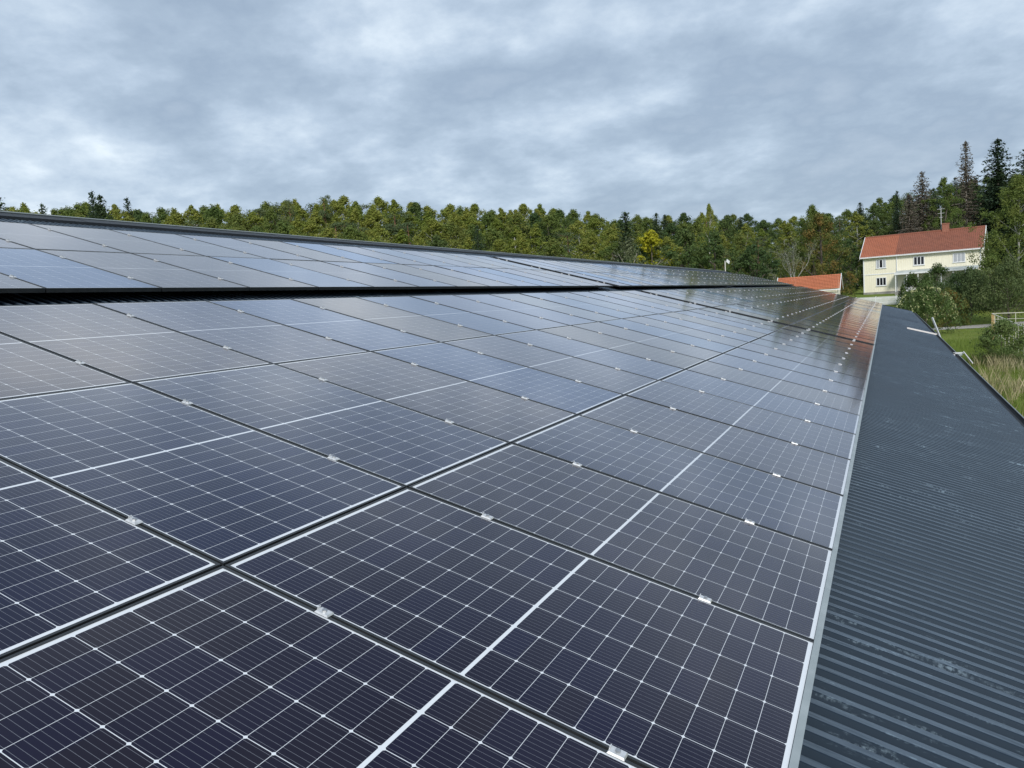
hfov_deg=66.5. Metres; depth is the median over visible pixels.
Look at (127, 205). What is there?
spruce tree
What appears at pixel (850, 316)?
solar panel
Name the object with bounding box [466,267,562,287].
solar panel
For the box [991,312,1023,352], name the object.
metal pen
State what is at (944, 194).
pine tree
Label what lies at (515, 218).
broadleaf tree
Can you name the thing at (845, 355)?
solar panel
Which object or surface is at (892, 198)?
broadleaf tree
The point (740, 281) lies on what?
solar panel
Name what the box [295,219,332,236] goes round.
birch tree
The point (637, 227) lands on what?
broadleaf tree
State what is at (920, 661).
barn
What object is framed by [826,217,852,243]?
pine tree
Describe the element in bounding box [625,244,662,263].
broadleaf tree
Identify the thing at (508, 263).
solar panel
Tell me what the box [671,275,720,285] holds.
solar panel
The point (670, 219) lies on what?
birch tree
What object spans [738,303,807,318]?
solar panel
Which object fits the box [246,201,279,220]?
broadleaf tree
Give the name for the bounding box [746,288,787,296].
solar panel
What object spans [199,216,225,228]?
broadleaf tree
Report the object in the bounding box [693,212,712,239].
birch tree
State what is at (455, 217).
birch tree
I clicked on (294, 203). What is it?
birch tree
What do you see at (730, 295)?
solar panel
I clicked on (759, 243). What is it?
pine tree
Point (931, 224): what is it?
broadleaf tree
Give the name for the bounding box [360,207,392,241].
birch tree
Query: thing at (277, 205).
pine tree
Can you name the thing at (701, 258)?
broadleaf tree
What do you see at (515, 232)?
birch tree
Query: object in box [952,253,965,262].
window
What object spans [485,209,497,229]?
broadleaf tree
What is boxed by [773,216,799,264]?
birch tree
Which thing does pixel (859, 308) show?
solar panel
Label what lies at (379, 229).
birch tree
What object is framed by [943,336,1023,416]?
meadow grass
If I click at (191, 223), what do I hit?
pine tree
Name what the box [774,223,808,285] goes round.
birch tree
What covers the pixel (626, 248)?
willow tree
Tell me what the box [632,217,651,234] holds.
broadleaf tree
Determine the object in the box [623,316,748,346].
solar panel
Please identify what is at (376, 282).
solar panel
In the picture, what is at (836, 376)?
solar panel
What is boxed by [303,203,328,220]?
pine tree
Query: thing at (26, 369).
solar panel
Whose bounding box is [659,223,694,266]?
broadleaf tree
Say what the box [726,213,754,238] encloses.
broadleaf tree
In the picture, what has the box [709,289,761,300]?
solar panel
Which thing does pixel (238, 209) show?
birch tree
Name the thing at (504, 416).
solar panel
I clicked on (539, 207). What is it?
birch tree
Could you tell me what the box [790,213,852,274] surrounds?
broadleaf tree
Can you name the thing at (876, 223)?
broadleaf tree
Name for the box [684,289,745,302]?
solar panel
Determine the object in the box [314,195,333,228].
pine tree
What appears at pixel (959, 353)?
guard bracket
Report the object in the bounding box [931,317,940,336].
ladder
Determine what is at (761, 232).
birch tree
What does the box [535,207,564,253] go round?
birch tree
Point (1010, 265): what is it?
apple tree
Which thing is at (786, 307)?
solar panel
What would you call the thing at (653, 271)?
solar panel
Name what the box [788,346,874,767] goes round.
edge strip
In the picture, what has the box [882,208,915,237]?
pine tree
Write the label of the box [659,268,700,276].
solar panel
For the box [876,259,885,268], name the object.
window
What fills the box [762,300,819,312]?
solar panel
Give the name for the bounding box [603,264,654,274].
solar panel
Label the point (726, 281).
solar panel
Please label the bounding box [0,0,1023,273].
sky
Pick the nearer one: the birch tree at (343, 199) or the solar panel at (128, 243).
the solar panel at (128, 243)
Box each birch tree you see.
[16,202,31,212]
[22,207,30,212]
[83,201,90,217]
[107,204,124,217]
[111,209,121,220]
[120,211,135,221]
[162,215,177,224]
[163,207,187,225]
[183,204,194,225]
[186,208,206,226]
[216,204,225,227]
[221,204,248,225]
[225,206,241,225]
[239,211,275,231]
[270,200,309,222]
[289,204,310,233]
[289,229,300,235]
[291,198,304,218]
[291,214,312,232]
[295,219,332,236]
[304,203,337,236]
[304,210,326,233]
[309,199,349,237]
[314,227,341,238]
[319,197,329,221]
[325,212,344,237]
[334,207,370,240]
[335,195,352,219]
[342,201,365,232]
[357,204,392,241]
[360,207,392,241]
[362,195,390,226]
[365,223,395,242]
[368,231,390,242]
[382,199,406,221]
[383,208,401,240]
[391,229,411,244]
[392,211,428,245]
[402,202,417,225]
[410,217,459,248]
[411,211,443,244]
[415,205,441,230]
[438,203,478,229]
[442,212,473,248]
[448,207,476,244]
[450,217,490,241]
[457,235,483,250]
[469,204,486,224]
[482,218,513,240]
[486,239,510,252]
[494,208,509,241]
[504,209,530,250]
[505,226,530,252]
[507,234,538,254]
[518,203,534,253]
[522,223,549,255]
[524,208,560,255]
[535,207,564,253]
[537,203,545,236]
[555,220,613,256]
[569,217,610,255]
[571,238,604,260]
[581,230,610,260]
[583,211,597,229]
[589,230,648,263]
[601,223,623,260]
[633,233,648,263]
[646,236,683,266]
[660,215,677,228]
[662,242,692,265]
[693,204,727,269]
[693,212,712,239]
[705,234,740,271]
[732,223,775,272]
[746,228,785,279]
[770,220,806,277]
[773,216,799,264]
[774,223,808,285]
[842,211,875,284]
[931,193,973,228]
[965,172,1023,297]
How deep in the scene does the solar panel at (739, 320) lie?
15.63 m
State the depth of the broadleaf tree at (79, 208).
155.87 m
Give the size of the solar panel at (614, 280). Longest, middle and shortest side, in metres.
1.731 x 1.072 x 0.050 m
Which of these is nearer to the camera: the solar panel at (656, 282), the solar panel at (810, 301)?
the solar panel at (656, 282)
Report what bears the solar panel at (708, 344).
on the rail
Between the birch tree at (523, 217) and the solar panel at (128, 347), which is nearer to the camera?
the solar panel at (128, 347)
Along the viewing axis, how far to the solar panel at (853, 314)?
27.74 m
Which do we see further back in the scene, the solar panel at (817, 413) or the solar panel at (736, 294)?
the solar panel at (736, 294)
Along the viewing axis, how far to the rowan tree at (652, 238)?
94.71 m
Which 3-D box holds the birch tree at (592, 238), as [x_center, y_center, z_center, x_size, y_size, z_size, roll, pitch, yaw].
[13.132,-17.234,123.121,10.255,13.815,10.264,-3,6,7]
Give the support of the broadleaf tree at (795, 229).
on the ground at (859, 293)
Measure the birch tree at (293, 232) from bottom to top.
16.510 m
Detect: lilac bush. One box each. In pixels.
[898,272,920,308]
[916,262,959,306]
[928,287,970,327]
[933,271,982,308]
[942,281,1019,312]
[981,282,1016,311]
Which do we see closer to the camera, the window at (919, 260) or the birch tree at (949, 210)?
the window at (919, 260)
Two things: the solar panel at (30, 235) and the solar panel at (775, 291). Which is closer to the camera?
the solar panel at (30, 235)
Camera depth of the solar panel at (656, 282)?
23.33 m
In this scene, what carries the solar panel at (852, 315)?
on the rail
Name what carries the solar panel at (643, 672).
on the rail
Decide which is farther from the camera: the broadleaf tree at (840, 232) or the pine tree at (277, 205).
the pine tree at (277, 205)
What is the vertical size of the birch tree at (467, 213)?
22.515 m
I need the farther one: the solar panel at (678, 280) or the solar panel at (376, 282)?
the solar panel at (678, 280)
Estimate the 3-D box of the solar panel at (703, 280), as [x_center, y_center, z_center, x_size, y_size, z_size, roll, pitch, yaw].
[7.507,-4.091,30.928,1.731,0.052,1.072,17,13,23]
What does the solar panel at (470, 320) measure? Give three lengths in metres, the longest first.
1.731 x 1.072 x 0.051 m
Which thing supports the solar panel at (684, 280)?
on the rail
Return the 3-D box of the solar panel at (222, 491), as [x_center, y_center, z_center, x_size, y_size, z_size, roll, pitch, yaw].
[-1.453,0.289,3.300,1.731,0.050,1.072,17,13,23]
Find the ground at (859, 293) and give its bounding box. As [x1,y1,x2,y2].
[776,273,1023,415]
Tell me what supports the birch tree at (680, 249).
on the ground at (859, 293)
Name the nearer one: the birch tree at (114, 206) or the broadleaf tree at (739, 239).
the broadleaf tree at (739, 239)
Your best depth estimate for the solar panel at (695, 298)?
19.61 m
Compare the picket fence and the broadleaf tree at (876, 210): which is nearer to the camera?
the picket fence
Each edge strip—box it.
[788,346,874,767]
[874,303,882,345]
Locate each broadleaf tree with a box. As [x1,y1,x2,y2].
[50,208,57,214]
[56,207,69,215]
[65,202,97,217]
[132,209,153,222]
[139,213,158,223]
[153,206,168,223]
[188,204,228,228]
[190,205,227,226]
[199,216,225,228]
[218,211,270,232]
[226,221,251,231]
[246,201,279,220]
[249,226,263,231]
[251,208,292,232]
[270,220,307,235]
[335,225,372,240]
[401,202,430,243]
[425,221,484,247]
[425,234,449,247]
[447,206,476,237]
[452,223,492,247]
[477,211,511,236]
[479,226,512,251]
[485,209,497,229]
[501,212,545,254]
[512,212,569,254]
[525,211,602,255]
[537,208,588,257]
[539,237,586,258]
[559,209,600,256]
[580,213,609,239]
[596,241,644,262]
[599,219,629,258]
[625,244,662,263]
[626,214,659,236]
[627,223,671,261]
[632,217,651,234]
[638,224,671,245]
[654,227,713,268]
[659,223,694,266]
[664,212,698,237]
[665,242,698,260]
[669,220,697,238]
[683,233,747,272]
[684,247,731,270]
[685,230,749,273]
[686,219,732,266]
[702,219,771,272]
[703,214,719,231]
[717,215,750,243]
[717,233,780,277]
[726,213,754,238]
[733,244,780,279]
[734,213,766,244]
[748,220,797,279]
[765,218,795,270]
[773,220,827,278]
[777,219,858,286]
[779,204,841,286]
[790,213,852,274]
[791,227,862,283]
[823,235,862,294]
[827,213,851,265]
[830,239,863,293]
[832,209,872,270]
[844,205,891,237]
[848,219,894,282]
[864,197,899,233]
[864,197,904,235]
[871,195,905,224]
[903,208,941,240]
[917,177,972,230]
[939,184,983,227]
[939,190,1001,235]
[974,175,989,201]
[981,171,1008,200]
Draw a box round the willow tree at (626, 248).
[603,238,670,265]
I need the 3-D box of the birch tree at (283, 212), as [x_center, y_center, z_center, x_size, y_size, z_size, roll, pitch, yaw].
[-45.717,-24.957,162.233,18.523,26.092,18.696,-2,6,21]
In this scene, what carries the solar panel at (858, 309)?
on the rail
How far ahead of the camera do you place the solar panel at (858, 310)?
32.58 m
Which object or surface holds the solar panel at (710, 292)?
on the rail
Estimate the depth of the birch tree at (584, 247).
98.55 m
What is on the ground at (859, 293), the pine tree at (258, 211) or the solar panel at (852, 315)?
the pine tree at (258, 211)
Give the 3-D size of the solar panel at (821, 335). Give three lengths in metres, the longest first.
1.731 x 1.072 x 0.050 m
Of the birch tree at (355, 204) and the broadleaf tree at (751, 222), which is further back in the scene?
the broadleaf tree at (751, 222)
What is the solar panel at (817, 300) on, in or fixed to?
on the rail
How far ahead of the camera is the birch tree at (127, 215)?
139.40 m
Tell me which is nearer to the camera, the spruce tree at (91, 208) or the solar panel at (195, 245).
the solar panel at (195, 245)
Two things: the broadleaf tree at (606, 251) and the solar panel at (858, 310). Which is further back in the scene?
the broadleaf tree at (606, 251)
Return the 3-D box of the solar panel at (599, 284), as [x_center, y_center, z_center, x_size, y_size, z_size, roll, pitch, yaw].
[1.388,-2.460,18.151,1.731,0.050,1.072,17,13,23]
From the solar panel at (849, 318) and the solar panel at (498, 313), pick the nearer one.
the solar panel at (498, 313)
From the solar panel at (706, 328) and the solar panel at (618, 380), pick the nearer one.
the solar panel at (618, 380)
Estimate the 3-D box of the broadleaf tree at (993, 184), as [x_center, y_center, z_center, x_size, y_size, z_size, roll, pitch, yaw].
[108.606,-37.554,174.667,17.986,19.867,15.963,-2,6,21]
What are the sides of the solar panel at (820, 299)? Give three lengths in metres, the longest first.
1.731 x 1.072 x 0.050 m
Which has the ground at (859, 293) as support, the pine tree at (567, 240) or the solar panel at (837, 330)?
the pine tree at (567, 240)
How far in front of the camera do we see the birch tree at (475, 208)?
180.78 m
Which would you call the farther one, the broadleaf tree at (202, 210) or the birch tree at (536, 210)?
the broadleaf tree at (202, 210)
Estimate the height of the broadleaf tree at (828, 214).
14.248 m
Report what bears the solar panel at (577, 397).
on the rail
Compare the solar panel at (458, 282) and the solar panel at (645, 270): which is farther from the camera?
the solar panel at (645, 270)
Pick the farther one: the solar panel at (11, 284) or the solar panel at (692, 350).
the solar panel at (692, 350)
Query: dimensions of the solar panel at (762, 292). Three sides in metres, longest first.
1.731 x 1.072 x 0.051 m
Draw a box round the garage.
[777,273,842,293]
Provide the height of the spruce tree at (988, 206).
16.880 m
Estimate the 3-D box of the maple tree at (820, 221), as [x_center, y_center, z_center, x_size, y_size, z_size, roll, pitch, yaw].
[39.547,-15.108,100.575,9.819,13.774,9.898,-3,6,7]
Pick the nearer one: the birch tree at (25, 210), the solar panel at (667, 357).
the solar panel at (667, 357)
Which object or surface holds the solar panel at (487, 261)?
on the rail
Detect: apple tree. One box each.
[939,266,1001,321]
[952,254,1023,319]
[959,253,1023,307]
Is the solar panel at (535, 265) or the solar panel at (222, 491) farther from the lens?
the solar panel at (535, 265)
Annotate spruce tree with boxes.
[0,197,4,210]
[38,202,48,214]
[87,191,99,218]
[90,194,113,219]
[122,196,136,221]
[469,225,485,250]
[609,212,638,262]
[645,213,668,261]
[660,214,671,234]
[732,217,744,269]
[851,202,868,279]
[888,191,905,234]
[893,194,923,244]
[896,171,940,243]
[924,188,943,214]
[926,197,942,229]
[950,140,985,240]
[950,178,958,223]
[962,138,1023,267]
[971,177,984,224]
[976,182,995,240]
[987,149,1023,268]
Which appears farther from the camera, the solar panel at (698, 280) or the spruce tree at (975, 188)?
the spruce tree at (975, 188)
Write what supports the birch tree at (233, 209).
on the ground at (859, 293)
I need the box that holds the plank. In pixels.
[907,327,936,334]
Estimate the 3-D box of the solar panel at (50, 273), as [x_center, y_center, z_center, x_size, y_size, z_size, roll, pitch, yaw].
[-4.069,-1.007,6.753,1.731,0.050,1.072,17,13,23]
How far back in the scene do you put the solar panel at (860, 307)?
36.34 m
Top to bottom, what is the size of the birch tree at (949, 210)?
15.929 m
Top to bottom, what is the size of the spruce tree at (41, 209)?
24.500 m
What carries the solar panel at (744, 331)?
on the rail
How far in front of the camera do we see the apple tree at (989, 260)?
89.75 m
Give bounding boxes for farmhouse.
[859,208,988,294]
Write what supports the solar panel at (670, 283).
on the rail
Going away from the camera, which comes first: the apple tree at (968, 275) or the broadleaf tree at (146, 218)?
the apple tree at (968, 275)
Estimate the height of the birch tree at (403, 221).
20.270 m
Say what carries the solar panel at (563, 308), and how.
on the rail
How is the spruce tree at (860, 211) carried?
on the ground at (859, 293)
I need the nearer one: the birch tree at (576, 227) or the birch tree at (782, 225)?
the birch tree at (576, 227)
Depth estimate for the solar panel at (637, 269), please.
28.86 m
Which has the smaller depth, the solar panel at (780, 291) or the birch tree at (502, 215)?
the solar panel at (780, 291)
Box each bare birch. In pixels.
[371,231,389,242]
[762,235,818,282]
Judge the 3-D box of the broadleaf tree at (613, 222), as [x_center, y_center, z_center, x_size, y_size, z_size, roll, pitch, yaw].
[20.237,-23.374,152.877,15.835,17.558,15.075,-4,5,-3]
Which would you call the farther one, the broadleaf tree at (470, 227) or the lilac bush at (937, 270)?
the broadleaf tree at (470, 227)
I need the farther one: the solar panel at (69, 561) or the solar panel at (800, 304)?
the solar panel at (800, 304)
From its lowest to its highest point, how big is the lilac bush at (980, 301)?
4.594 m
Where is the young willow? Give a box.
[970,318,1023,365]
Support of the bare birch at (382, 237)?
on the ground at (859, 293)
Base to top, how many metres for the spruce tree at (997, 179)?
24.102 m
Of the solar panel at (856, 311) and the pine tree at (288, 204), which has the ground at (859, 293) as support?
the pine tree at (288, 204)
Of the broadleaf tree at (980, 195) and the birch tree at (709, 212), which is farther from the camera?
the broadleaf tree at (980, 195)
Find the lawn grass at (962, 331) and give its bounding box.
[891,299,1023,342]
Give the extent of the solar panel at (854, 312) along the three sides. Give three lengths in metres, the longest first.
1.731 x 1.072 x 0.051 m
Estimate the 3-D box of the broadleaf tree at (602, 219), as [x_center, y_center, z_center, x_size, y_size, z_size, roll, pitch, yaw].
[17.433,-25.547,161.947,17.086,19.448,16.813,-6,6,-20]
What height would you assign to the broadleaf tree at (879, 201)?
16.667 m
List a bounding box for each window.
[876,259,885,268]
[876,277,886,286]
[913,256,924,265]
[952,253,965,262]
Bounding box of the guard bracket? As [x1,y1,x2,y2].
[953,351,972,363]
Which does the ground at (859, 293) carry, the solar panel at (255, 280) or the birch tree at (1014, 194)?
the birch tree at (1014, 194)
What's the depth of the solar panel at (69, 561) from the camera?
2.35 m
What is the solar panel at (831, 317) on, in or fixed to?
on the rail
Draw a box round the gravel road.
[932,321,1023,329]
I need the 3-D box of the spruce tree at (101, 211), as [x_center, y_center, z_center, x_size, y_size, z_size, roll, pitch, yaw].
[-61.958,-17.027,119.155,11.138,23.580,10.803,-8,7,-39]
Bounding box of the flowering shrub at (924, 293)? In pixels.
[896,279,978,333]
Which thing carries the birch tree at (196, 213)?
on the ground at (859, 293)
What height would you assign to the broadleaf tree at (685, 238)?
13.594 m
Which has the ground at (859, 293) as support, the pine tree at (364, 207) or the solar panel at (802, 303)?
the pine tree at (364, 207)
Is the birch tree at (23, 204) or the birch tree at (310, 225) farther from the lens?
the birch tree at (23, 204)
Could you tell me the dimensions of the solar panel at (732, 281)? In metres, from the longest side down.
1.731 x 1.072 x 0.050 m
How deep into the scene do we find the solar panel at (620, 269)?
26.92 m
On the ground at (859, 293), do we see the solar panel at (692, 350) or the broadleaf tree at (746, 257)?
the broadleaf tree at (746, 257)
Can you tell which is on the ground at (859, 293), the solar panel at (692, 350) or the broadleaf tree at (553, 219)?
the broadleaf tree at (553, 219)
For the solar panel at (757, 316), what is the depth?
17.79 m
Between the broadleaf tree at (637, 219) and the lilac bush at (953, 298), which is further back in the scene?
the broadleaf tree at (637, 219)
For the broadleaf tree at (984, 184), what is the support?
on the ground at (859, 293)
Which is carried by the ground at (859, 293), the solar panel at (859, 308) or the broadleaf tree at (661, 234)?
the broadleaf tree at (661, 234)
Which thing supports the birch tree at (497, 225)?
on the ground at (859, 293)
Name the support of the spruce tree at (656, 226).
on the ground at (859, 293)
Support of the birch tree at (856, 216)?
on the ground at (859, 293)
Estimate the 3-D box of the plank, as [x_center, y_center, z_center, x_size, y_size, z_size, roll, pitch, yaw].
[14.593,-1.885,27.832,0.980,0.052,0.210,16,12,20]
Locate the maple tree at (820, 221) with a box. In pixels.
[785,212,859,297]
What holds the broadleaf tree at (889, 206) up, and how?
on the ground at (859, 293)
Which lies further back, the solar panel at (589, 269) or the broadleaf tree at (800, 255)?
the broadleaf tree at (800, 255)
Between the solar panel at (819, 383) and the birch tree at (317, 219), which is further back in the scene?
the birch tree at (317, 219)
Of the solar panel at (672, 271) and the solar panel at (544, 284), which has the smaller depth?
the solar panel at (544, 284)
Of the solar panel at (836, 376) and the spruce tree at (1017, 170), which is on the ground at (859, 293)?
the spruce tree at (1017, 170)
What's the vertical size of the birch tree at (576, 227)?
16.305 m
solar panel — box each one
[0,221,127,252]
[0,239,32,248]
[0,248,161,292]
[0,273,44,292]
[0,303,271,382]
[0,333,128,398]
[0,382,404,566]
[0,458,220,659]
[0,566,642,767]
[31,224,203,255]
[36,249,249,291]
[94,301,368,363]
[109,229,263,257]
[131,253,317,290]
[133,363,509,487]
[177,234,317,260]
[208,256,373,289]
[208,299,437,350]
[225,488,813,767]
[233,238,362,262]
[272,259,418,288]
[276,351,576,442]
[280,241,397,263]
[292,297,491,341]
[321,244,432,265]
[322,261,457,288]
[357,296,534,334]
[359,247,456,265]
[367,263,489,288]
[371,342,623,414]
[391,249,485,267]
[402,264,517,287]
[408,443,831,640]
[411,295,568,329]
[419,251,508,268]
[434,265,541,287]
[443,335,657,394]
[445,253,524,268]
[455,294,596,324]
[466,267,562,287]
[469,255,542,269]
[490,268,581,287]
[490,293,620,321]
[493,257,566,271]
[496,330,684,379]
[512,415,842,549]
[513,269,597,286]
[514,258,582,271]
[519,293,638,318]
[530,259,593,271]
[534,270,612,286]
[539,325,705,368]
[545,260,606,272]
[549,292,656,315]
[554,271,631,286]
[559,261,615,272]
[569,292,670,313]
[571,271,643,286]
[571,322,722,359]
[572,262,628,273]
[579,395,849,495]
[584,263,635,273]
[587,272,654,286]
[588,291,685,311]
[596,264,643,273]
[597,272,664,286]
[599,319,736,352]
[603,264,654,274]
[607,291,696,309]
[612,273,673,286]
[614,265,660,274]
[620,265,665,274]
[621,273,681,285]
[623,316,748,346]
[624,290,707,308]
[625,380,855,459]
[630,266,676,275]
[634,274,689,285]
[640,267,681,275]
[640,290,720,307]
[641,274,696,285]
[643,314,758,341]
[645,267,685,275]
[653,275,702,285]
[654,268,690,275]
[655,290,728,305]
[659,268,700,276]
[659,275,708,285]
[661,312,766,337]
[661,369,859,433]
[666,275,714,285]
[667,290,734,304]
[668,269,704,276]
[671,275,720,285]
[673,289,740,303]
[676,310,774,334]
[681,276,725,285]
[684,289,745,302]
[686,276,729,285]
[686,360,861,414]
[687,309,781,330]
[691,276,734,285]
[693,289,753,301]
[696,276,739,285]
[700,307,785,327]
[701,289,758,301]
[706,277,743,285]
[707,353,864,400]
[709,277,747,285]
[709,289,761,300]
[713,277,750,285]
[713,306,794,325]
[716,289,767,299]
[718,288,769,299]
[720,277,757,285]
[723,305,798,322]
[724,347,866,388]
[725,288,776,298]
[731,288,776,297]
[732,304,802,320]
[736,288,782,297]
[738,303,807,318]
[738,342,867,378]
[741,288,784,297]
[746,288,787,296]
[746,302,809,316]
[751,288,791,296]
[751,302,812,315]
[751,338,869,370]
[755,301,816,314]
[756,287,795,295]
[756,288,791,295]
[759,287,799,295]
[760,335,870,364]
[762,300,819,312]
[766,287,801,294]
[766,300,821,311]
[768,331,871,358]
[770,299,823,310]
[775,299,825,310]
[776,328,872,353]
[777,298,827,309]
[783,298,828,308]
[783,326,873,348]
[785,297,830,307]
[788,297,833,306]
[790,323,874,345]
[792,296,833,305]
[793,296,835,305]
[796,321,874,340]
[797,296,837,304]
[800,295,840,303]
[800,296,838,304]
[801,319,875,337]
[805,317,875,334]
[809,316,876,332]
[813,315,876,330]
[815,314,876,328]
[817,313,877,326]
[820,311,877,324]
[823,311,877,322]
[825,310,878,321]
[827,309,878,320]
[829,308,878,318]
[831,307,878,317]
[834,306,879,315]
[834,307,879,316]
[836,305,879,314]
[838,305,879,313]
[839,304,878,312]
[841,303,880,311]
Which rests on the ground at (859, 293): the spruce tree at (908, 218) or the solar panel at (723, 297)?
the spruce tree at (908, 218)
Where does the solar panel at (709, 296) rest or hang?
on the rail
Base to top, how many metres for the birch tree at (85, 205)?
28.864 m
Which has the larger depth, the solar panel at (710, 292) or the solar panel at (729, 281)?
the solar panel at (729, 281)
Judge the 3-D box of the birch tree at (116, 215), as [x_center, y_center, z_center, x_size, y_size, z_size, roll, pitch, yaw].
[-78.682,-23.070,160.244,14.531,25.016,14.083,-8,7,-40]
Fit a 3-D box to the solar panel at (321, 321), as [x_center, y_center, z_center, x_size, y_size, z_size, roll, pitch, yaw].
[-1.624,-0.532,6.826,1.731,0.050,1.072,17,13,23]
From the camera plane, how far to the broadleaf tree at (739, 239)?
119.69 m
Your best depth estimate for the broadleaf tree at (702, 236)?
122.33 m
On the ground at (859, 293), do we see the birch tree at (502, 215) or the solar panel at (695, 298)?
the birch tree at (502, 215)
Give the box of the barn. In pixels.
[0,211,1023,767]
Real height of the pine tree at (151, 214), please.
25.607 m
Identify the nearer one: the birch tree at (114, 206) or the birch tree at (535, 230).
the birch tree at (535, 230)
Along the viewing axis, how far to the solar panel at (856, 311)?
30.60 m
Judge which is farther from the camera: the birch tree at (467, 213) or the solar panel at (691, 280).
the birch tree at (467, 213)
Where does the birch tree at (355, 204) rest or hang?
on the ground at (859, 293)
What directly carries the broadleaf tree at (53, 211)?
on the ground at (859, 293)
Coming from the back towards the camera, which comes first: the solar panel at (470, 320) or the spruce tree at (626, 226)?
the spruce tree at (626, 226)
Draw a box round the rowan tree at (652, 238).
[633,229,675,266]
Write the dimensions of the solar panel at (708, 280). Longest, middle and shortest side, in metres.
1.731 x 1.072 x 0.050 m
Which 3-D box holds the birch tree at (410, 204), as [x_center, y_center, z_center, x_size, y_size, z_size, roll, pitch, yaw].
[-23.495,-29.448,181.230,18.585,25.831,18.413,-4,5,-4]
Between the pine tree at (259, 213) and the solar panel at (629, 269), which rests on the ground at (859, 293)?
the pine tree at (259, 213)
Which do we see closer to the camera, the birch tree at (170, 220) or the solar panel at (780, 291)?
the solar panel at (780, 291)
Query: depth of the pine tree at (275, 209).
151.97 m
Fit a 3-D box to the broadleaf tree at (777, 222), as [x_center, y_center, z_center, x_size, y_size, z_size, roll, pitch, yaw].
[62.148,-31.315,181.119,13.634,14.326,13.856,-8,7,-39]
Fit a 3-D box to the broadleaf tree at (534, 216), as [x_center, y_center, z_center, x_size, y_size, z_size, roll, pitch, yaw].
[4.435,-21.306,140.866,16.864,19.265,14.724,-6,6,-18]
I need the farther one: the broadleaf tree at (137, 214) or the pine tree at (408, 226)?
the broadleaf tree at (137, 214)
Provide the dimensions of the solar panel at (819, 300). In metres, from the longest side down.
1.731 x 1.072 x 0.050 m
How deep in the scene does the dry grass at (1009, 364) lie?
36.13 m
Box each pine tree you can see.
[145,211,156,218]
[180,219,199,226]
[243,209,279,219]
[244,209,268,224]
[261,206,284,233]
[272,202,291,220]
[276,198,302,225]
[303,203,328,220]
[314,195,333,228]
[318,220,354,237]
[336,222,368,240]
[358,203,371,212]
[382,210,413,239]
[386,222,426,245]
[551,231,594,259]
[711,249,739,273]
[737,235,773,274]
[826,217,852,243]
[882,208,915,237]
[895,192,928,228]
[927,184,976,225]
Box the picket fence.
[856,295,904,304]
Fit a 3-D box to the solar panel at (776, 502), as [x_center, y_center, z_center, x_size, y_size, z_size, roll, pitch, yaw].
[0.993,0.507,4.523,1.731,0.051,1.072,17,13,23]
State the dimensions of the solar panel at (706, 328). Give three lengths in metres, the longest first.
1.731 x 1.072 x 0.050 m
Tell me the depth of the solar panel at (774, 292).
33.96 m
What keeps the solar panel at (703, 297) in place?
on the rail
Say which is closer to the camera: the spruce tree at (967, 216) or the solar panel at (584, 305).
the solar panel at (584, 305)
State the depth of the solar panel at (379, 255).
14.06 m
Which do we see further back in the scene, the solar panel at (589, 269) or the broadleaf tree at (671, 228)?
the broadleaf tree at (671, 228)
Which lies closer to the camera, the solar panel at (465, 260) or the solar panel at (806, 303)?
the solar panel at (465, 260)
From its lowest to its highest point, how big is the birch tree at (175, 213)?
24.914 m
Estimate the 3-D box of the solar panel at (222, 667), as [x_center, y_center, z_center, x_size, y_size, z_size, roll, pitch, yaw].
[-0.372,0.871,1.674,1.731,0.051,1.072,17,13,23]
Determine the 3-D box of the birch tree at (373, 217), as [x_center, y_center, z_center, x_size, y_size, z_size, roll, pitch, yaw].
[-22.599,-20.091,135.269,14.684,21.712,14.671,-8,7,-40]
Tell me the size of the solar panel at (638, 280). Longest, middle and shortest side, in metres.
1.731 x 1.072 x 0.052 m
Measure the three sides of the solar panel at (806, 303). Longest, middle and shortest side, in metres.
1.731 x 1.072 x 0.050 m
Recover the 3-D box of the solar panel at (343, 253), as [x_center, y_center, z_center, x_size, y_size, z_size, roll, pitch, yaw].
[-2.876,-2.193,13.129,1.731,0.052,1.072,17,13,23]
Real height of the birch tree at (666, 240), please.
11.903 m
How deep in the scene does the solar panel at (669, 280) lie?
26.21 m
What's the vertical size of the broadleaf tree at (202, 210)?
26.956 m
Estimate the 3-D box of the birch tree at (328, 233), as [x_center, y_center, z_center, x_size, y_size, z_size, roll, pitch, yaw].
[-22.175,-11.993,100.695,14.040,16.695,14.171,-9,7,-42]
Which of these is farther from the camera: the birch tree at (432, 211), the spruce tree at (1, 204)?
the birch tree at (432, 211)
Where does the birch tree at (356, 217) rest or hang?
on the ground at (859, 293)
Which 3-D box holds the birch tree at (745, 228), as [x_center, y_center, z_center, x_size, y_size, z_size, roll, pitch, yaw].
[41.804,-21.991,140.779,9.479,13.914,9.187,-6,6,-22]
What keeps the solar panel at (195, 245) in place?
on the rail
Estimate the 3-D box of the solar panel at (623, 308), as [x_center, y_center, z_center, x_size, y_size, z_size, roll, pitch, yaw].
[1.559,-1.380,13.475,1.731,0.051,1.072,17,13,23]
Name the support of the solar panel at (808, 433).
on the rail
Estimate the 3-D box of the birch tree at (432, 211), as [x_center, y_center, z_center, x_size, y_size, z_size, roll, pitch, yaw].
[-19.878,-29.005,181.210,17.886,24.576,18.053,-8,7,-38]
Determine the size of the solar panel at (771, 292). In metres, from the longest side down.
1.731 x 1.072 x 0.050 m
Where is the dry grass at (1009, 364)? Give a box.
[966,349,1023,415]
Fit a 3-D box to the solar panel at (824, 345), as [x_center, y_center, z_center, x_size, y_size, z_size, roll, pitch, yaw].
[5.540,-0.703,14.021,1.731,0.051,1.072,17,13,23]
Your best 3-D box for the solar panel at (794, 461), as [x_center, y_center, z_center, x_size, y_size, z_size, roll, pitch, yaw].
[1.447,0.386,5.473,1.731,0.051,1.072,17,13,23]

